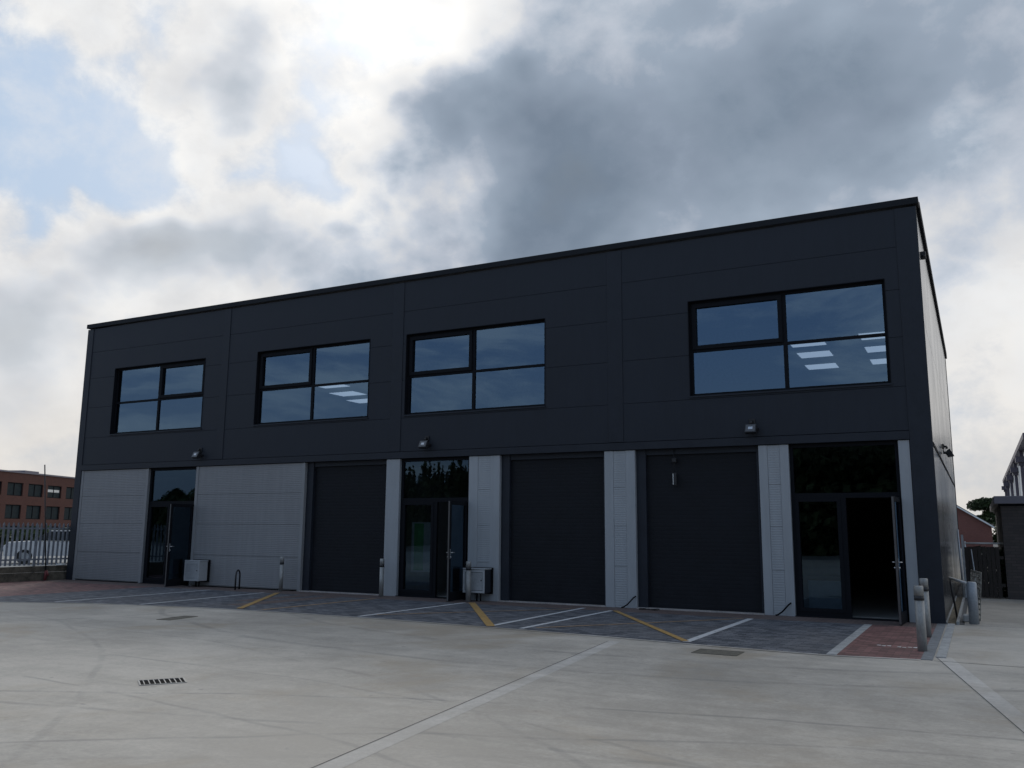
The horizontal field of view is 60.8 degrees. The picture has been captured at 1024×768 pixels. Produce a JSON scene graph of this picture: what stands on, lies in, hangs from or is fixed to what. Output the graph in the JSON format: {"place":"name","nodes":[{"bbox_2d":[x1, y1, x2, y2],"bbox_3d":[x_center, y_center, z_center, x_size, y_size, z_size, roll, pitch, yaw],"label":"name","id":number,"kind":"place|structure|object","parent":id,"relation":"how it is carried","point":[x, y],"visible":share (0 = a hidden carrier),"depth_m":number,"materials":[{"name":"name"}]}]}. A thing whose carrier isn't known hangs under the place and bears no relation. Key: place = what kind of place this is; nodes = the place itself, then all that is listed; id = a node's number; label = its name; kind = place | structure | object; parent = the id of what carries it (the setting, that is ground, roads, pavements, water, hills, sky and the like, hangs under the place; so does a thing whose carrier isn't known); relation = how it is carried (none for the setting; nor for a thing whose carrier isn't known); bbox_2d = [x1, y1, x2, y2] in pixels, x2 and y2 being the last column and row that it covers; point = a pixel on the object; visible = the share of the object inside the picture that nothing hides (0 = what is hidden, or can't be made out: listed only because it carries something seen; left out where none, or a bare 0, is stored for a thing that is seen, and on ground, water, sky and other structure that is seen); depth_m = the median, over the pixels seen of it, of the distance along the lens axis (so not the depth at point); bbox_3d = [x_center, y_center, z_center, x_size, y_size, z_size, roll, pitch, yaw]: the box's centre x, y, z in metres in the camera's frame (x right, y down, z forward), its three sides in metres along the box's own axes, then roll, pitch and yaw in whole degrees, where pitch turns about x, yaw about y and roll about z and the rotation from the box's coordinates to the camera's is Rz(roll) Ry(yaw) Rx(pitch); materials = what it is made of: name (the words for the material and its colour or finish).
{"place":"outdoors","nodes":[
{"label":"outdoors","id":0,"kind":"place"},
{"bbox_2d":[0,553,67,573],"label":"neighbour yard","id":1,"kind":"structure","parent":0,"point":[26,564],"depth_m":40.61,"materials":[{"name":"grey concrete"}]},
{"bbox_2d":[0,526,69,548],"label":"hedge","id":2,"kind":"object","parent":1,"relation":"on","point":[20,531],"visible":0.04,"depth_m":61.93,"materials":[{"name":"green plant"}]},
{"bbox_2d":[3,530,69,563],"bbox_3d":[-20.899,7.517,40.361,4.550,1.510,1.820,6,-11,-28],"label":"parked car","id":3,"kind":"object","parent":1,"relation":"on","point":[32,549],"visible":0.17,"depth_m":39.26,"materials":[{"name":"white paint"}]},
{"bbox_2d":[0,469,74,535],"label":"office block","id":4,"kind":"structure","parent":1,"relation":"on","point":[21,497],"depth_m":97.16,"materials":[{"name":"red brick"}]},
{"bbox_2d":[4,504,19,518],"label":"window","id":5,"kind":"structure","parent":4,"relation":"in","point":[11,511],"depth_m":93.53,"materials":[{"name":"black glass"}]},
{"bbox_2d":[7,482,22,495],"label":"window","id":6,"kind":"structure","parent":4,"relation":"in","point":[13,489],"depth_m":93.90,"materials":[{"name":"black glass"}]},
{"bbox_2d":[25,505,39,518],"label":"window","id":7,"kind":"structure","parent":4,"relation":"in","point":[32,512],"depth_m":96.88,"materials":[{"name":"black glass"}]},
{"bbox_2d":[28,484,41,496],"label":"window","id":8,"kind":"structure","parent":4,"relation":"in","point":[34,490],"depth_m":97.26,"materials":[{"name":"black glass"}]},
{"bbox_2d":[46,506,58,519],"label":"window","id":9,"kind":"structure","parent":4,"relation":"in","point":[52,512],"depth_m":100.34,"materials":[{"name":"black glass"}]},
{"bbox_2d":[47,485,60,497],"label":"window","id":10,"kind":"structure","parent":4,"relation":"in","point":[53,491],"depth_m":100.66,"materials":[{"name":"black glass"}]},
{"bbox_2d":[64,507,71,519],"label":"window","id":11,"kind":"structure","parent":4,"relation":"in","point":[68,510],"depth_m":103.25,"materials":[{"name":"black glass"}]},
{"bbox_2d":[65,487,73,498],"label":"window","id":12,"kind":"structure","parent":4,"relation":"in","point":[69,490],"depth_m":103.68,"materials":[{"name":"black glass"}]},
{"bbox_2d":[0,581,144,596],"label":"red paving","id":13,"kind":"structure","parent":0,"point":[24,588],"depth_m":23.83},
{"bbox_2d":[0,587,954,660],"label":"block paving","id":14,"kind":"structure","parent":0,"point":[827,638],"depth_m":16.49,"materials":[{"name":"grey stone"}]},
{"bbox_2d":[42,579,936,627],"bbox_3d":[-3.371,5.221,21.396,24.860,0.001,0.900,-5,-11,27],"label":"paved margin","id":15,"kind":"object","parent":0,"point":[847,621],"visible":1,"depth_m":19.23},
{"bbox_2d":[44,465,45,570],"bbox_3d":[-14.512,4.301,27.121,0.036,3.554,0.436,-5,-11,27],"label":"thin mast","id":16,"kind":"object","parent":15,"relation":"on","point":[45,510],"visible":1,"depth_m":27.16,"materials":[{"name":"black metal"}]},
{"bbox_2d":[43,570,48,580],"bbox_3d":[-14.358,5.906,26.899,0.197,0.322,0.090,-5,-11,27],"label":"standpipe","id":17,"kind":"object","parent":15,"relation":"on","point":[46,574],"visible":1,"depth_m":26.88,"materials":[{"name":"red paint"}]},
{"bbox_2d":[234,569,240,589],"bbox_3d":[-7.421,5.288,23.592,0.042,0.542,0.364,0,-10,2],"label":"cycle hoop","id":18,"kind":"object","parent":15,"relation":"on","point":[236,578],"visible":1,"depth_m":23.57,"materials":[{"name":"black metal"}]},
{"bbox_2d":[279,557,283,591],"bbox_3d":[-6.104,5.032,23.088,0.109,0.900,0.109,-5,-11,27],"label":"bollard","id":19,"kind":"object","parent":15,"relation":"on","point":[281,571],"visible":1,"depth_m":23.05,"materials":[{"name":"grey metal"}]},
{"bbox_2d":[379,559,384,596],"bbox_3d":[-3.218,4.784,21.538,0.116,0.920,0.116,-5,-11,27],"label":"bollard","id":20,"kind":"object","parent":15,"relation":"on","point":[381,583],"visible":1,"depth_m":21.50,"materials":[{"name":"grey metal"}]},
{"bbox_2d":[465,561,470,601],"bbox_3d":[-1.011,4.577,20.209,0.126,0.920,0.126,-5,-11,27],"label":"bollard","id":21,"kind":"object","parent":15,"relation":"on","point":[468,581],"visible":0.98,"depth_m":20.16,"materials":[{"name":"grey metal"}]},
{"bbox_2d":[0,567,1023,767],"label":"concrete yard","id":22,"kind":"structure","parent":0,"point":[265,689],"depth_m":8.62,"materials":[{"name":"grey concrete"}]},
{"bbox_2d":[138,677,186,685],"bbox_3d":[-3.743,3.188,9.335,0.470,0.016,0.340,5,-11,-26],"label":"drain grate","id":23,"kind":"object","parent":22,"relation":"on","point":[161,681],"visible":1,"depth_m":9.33,"materials":[{"name":"metal"}]},
{"bbox_2d":[156,616,197,619],"bbox_3d":[-6.127,4.289,15.976,0.300,0.018,0.750,-3,-10,20],"label":"manhole cover","id":24,"kind":"object","parent":22,"relation":"on","point":[178,617],"visible":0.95,"depth_m":15.96,"materials":[{"name":"grey metal"}]},
{"bbox_2d":[691,649,743,655],"bbox_3d":[2.824,3.685,11.963,0.620,0.018,0.460,-5,-11,27],"label":"manhole cover","id":25,"kind":"object","parent":22,"relation":"on","point":[718,652],"visible":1,"depth_m":11.93,"materials":[{"name":"grey metal"}]},
{"bbox_2d":[948,577,979,623],"bbox_3d":[8.580,4.106,16.599,0.170,0.808,1.095,-1,-10,6],"label":"barrier post","id":26,"kind":"object","parent":22,"relation":"on","point":[972,599],"visible":0.96,"depth_m":16.10,"materials":[{"name":"grey metal"}]},
{"bbox_2d":[963,614,968,621],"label":"concrete block","id":27,"kind":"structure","parent":22,"relation":"on","point":[965,617],"depth_m":16.41,"materials":[{"name":"grey concrete"}]},
{"bbox_2d":[970,549,977,595],"bbox_3d":[11.965,4.910,22.552,0.032,1.253,0.160,2,-10,-11],"label":"scaffold tube","id":28,"kind":"object","parent":22,"relation":"on","point":[973,566],"visible":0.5,"depth_m":22.61,"materials":[{"name":"metal"}]},
{"bbox_2d":[970,569,981,620],"bbox_3d":[8.996,4.092,16.928,0.015,0.920,0.535,3,-6,9],"label":"panel","id":29,"kind":"object","parent":22,"relation":"on","point":[976,577],"visible":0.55,"depth_m":16.80,"materials":[{"name":"grey metal"}]},
{"bbox_2d":[961,535,1005,597],"bbox_3d":[12.283,4.753,22.719,0.950,1.620,0.080,-5,-11,27],"label":"timber fence","id":30,"kind":"object","parent":22,"relation":"on","point":[989,558],"visible":0.82,"depth_m":22.66,"materials":[{"name":"wood"}]},
{"bbox_2d":[964,541,1002,546],"bbox_3d":[12.474,4.884,22.973,0.915,1.450,0.044,-5,-11,27],"label":"rail barrier","id":31,"kind":"object","parent":22,"relation":"on","point":[965,542],"visible":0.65,"depth_m":23.16,"materials":[{"name":"grey metal"}]},
{"bbox_2d":[990,496,1023,599],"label":"brick store","id":32,"kind":"structure","parent":22,"relation":"on","point":[1008,511],"depth_m":22.48,"materials":[{"name":"grey brick"}]},
{"bbox_2d":[1001,433,1023,495],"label":"warehouse","id":33,"kind":"structure","parent":22,"relation":"on","point":[1013,481],"depth_m":62.25,"materials":[{"name":"grey metal"}]},
{"bbox_2d":[0,0,1023,533],"label":"sky","id":34,"kind":"structure","parent":0,"point":[157,156],"materials":[{"name":"grey"}]},
{"bbox_2d":[64,544,997,624],"bbox_3d":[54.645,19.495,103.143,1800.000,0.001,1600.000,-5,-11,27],"label":"ground","id":35,"kind":"structure","parent":0,"point":[965,606],"depth_m":24.27,"materials":[{"name":"concrete"}]},
{"bbox_2d":[0,522,69,582],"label":"palisade fence","id":36,"kind":"object","parent":35,"relation":"on","point":[33,572],"visible":0.85,"depth_m":26.77,"materials":[{"name":"pale galvanised steel"},{"name":"brick"}]},
{"bbox_2d":[66,196,960,624],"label":"industrial building","id":37,"kind":"structure","parent":35,"relation":"on","point":[560,408],"depth_m":20.49,"materials":[{"name":"metal"}]},
{"bbox_2d":[109,358,205,434],"bbox_3d":[-10.898,0.435,26.881,4.040,2.152,0.210,-5,-11,27],"label":"window","id":38,"kind":"structure","parent":37,"relation":"in","point":[168,396],"depth_m":26.93,"materials":[{"name":"blue glass"}]},
{"bbox_2d":[164,504,193,586],"bbox_3d":[-9.460,4.577,24.848,0.177,2.290,0.954,-3,-10,21],"label":"door leaf","id":39,"kind":"structure","parent":37,"relation":"in","point":[181,515],"depth_m":24.80,"materials":[{"name":"black glass"}]},
{"bbox_2d":[191,448,202,458],"bbox_3d":[-9.184,2.014,25.460,0.260,0.328,0.250,-5,-11,27],"label":"floodlight","id":40,"kind":"object","parent":37,"relation":"attached to","point":[197,454],"visible":1,"depth_m":25.39,"materials":[{"name":"black metal"}]},
{"bbox_2d":[184,559,210,586],"bbox_3d":[-8.924,5.353,24.677,0.630,0.750,0.374,-5,-11,27],"label":"meter box","id":41,"kind":"object","parent":37,"relation":"attached to","point":[196,570],"visible":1,"depth_m":24.56,"materials":[{"name":"grey plastic"}]},
{"bbox_2d":[186,564,197,578],"bbox_3d":[-9.008,5.269,24.541,0.460,0.410,0.009,-5,-11,27],"label":"door","id":42,"kind":"structure","parent":41,"relation":"in","point":[191,573],"depth_m":24.54,"materials":[{"name":"white metal"}]},
{"bbox_2d":[252,339,369,425],"bbox_3d":[-5.522,0.005,24.076,4.040,2.152,0.210,-5,-11,27],"label":"window","id":43,"kind":"structure","parent":37,"relation":"in","point":[330,381],"depth_m":24.11,"materials":[{"name":"blue glass"}]},
{"bbox_2d":[418,436,430,448],"bbox_3d":[-2.189,1.455,21.810,0.260,0.328,0.250,-5,-11,27],"label":"floodlight","id":44,"kind":"object","parent":37,"relation":"attached to","point":[424,444],"visible":1,"depth_m":21.74,"materials":[{"name":"black metal"}]},
{"bbox_2d":[446,501,467,601],"bbox_3d":[-1.282,3.922,20.576,0.177,2.290,0.954,-4,-10,23],"label":"door leaf","id":45,"kind":"structure","parent":37,"relation":"in","point":[457,510],"depth_m":20.53,"materials":[{"name":"black glass"}]},
{"bbox_2d":[403,318,545,415],"bbox_3d":[-0.950,-0.361,21.690,4.040,2.152,0.210,-5,-11,27],"label":"window","id":46,"kind":"structure","parent":37,"relation":"in","point":[501,366],"depth_m":21.71,"materials":[{"name":"blue glass"}]},
{"bbox_2d":[463,567,492,600],"bbox_3d":[-0.806,4.694,20.442,0.630,0.770,0.374,-5,-11,27],"label":"meter box","id":47,"kind":"object","parent":37,"relation":"attached to","point":[481,579],"visible":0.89,"depth_m":20.31,"materials":[{"name":"grey plastic"}]},
{"bbox_2d":[465,572,482,590],"bbox_3d":[-0.890,4.595,20.308,0.460,0.400,0.009,-5,-11,27],"label":"door","id":48,"kind":"structure","parent":47,"relation":"in","point":[476,583],"depth_m":20.28,"materials":[{"name":"white metal"}]},
{"bbox_2d":[672,458,676,485],"bbox_3d":[3.525,1.805,18.947,0.100,0.800,0.060,-5,-11,27],"label":"pull switch","id":49,"kind":"object","parent":37,"relation":"hanging from","point":[674,460],"visible":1,"depth_m":18.90,"materials":[{"name":"grey plastic"}]},
{"bbox_2d":[744,419,758,433],"bbox_3d":[4.956,0.874,18.083,0.260,0.328,0.250,-5,-11,27],"label":"floodlight","id":50,"kind":"object","parent":37,"relation":"attached to","point":[751,427],"visible":1,"depth_m":18.01,"materials":[{"name":"black metal"}]},
{"bbox_2d":[775,602,791,615],"bbox_3d":[5.377,4.460,17.275,0.329,0.267,0.046,0,-10,4],"label":"cable duct","id":51,"kind":"object","parent":37,"relation":"attached to","point":[783,610],"visible":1,"depth_m":17.26,"materials":[{"name":"black plastic"}]},
{"bbox_2d":[687,278,891,397],"bbox_3d":[5.683,-0.891,18.229,4.060,2.152,0.210,-5,-11,27],"label":"window","id":52,"kind":"structure","parent":37,"relation":"in","point":[833,336],"depth_m":18.21,"materials":[{"name":"blue glass"}]},
{"bbox_2d":[891,496,907,624],"bbox_3d":[7.182,3.245,16.157,0.177,2.290,0.954,-5,-11,30],"label":"door leaf","id":53,"kind":"structure","parent":37,"relation":"in","point":[895,501],"depth_m":16.10,"materials":[{"name":"black glass"}]},
{"bbox_2d":[921,251,925,259],"bbox_3d":[8.464,-2.644,17.948,0.095,0.161,0.211,-5,-11,27],"label":"wall sensor","id":54,"kind":"object","parent":37,"relation":"attached to","point":[923,255],"depth_m":17.91,"materials":[{"name":"black plastic"}]},
{"bbox_2d":[942,444,953,456],"bbox_3d":[10.695,1.630,21.390,0.250,0.328,0.260,-5,-11,27],"label":"floodlight","id":55,"kind":"object","parent":37,"relation":"attached to","point":[948,453],"visible":1,"depth_m":21.29,"materials":[{"name":"black metal"}]},
{"bbox_2d":[946,596,964,624],"bbox_3d":[9.946,4.989,19.478,0.214,0.060,7.920,-5,-11,27],"label":"gravel strip","id":56,"kind":"object","parent":35,"relation":"on","point":[952,618],"visible":0.91,"depth_m":18.34,"materials":[{"name":"beige gravel"}]},
{"bbox_2d":[957,530,964,596],"bbox_3d":[11.496,4.617,22.338,0.078,1.751,0.050,-5,-11,27],"label":"scaffold tube","id":57,"kind":"object","parent":56,"relation":"on","point":[961,570],"visible":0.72,"depth_m":22.33,"materials":[{"name":"metal"}]},
{"bbox_2d":[966,497,995,526],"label":"tree","id":58,"kind":"object","parent":35,"relation":"on","point":[983,504],"visible":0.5,"depth_m":122.92,"materials":[{"name":"green plant"}]},
{"bbox_2d":[964,545,1006,596],"bbox_3d":[13.028,5.063,23.503,1.554,1.395,0.714,-5,-11,27],"label":"garden hedge","id":59,"kind":"object","parent":35,"relation":"on","point":[1002,567],"visible":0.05,"depth_m":23.32,"materials":[{"name":"green plant"}]},
{"bbox_2d":[639,608,658,610],"bbox_3d":[2.893,4.755,18.407,0.454,0.036,0.217,-5,-11,27],"label":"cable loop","id":60,"kind":"object","parent":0,"point":[648,609],"visible":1,"depth_m":18.37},
{"bbox_2d":[837,625,934,658],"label":"red paving","id":61,"kind":"structure","parent":0,"point":[886,641],"depth_m":13.05,"materials":[{"name":"red brick"}]},
{"bbox_2d":[913,585,927,651],"bbox_3d":[5.778,3.314,12.338,0.134,0.900,0.134,-5,-11,27],"label":"bollard","id":62,"kind":"object","parent":61,"relation":"on","point":[920,618],"visible":1,"depth_m":12.29,"materials":[{"name":"grey metal"}]},
{"bbox_2d":[919,578,931,636],"bbox_3d":[6.652,3.598,14.035,0.134,0.920,0.134,-5,-11,27],"label":"bollard","id":63,"kind":"object","parent":61,"relation":"on","point":[923,582],"visible":0.74,"depth_m":13.99,"materials":[{"name":"grey metal"}]},
{"bbox_2d":[957,505,993,547],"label":"gabled house","id":64,"kind":"structure","parent":0,"point":[973,527],"depth_m":110.45,"materials":[{"name":"brick"}]},
{"bbox_2d":[992,523,997,542],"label":"bush","id":65,"kind":"object","parent":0,"point":[994,536],"visible":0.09,"depth_m":117.28,"materials":[{"name":"green plant"}]}
]}

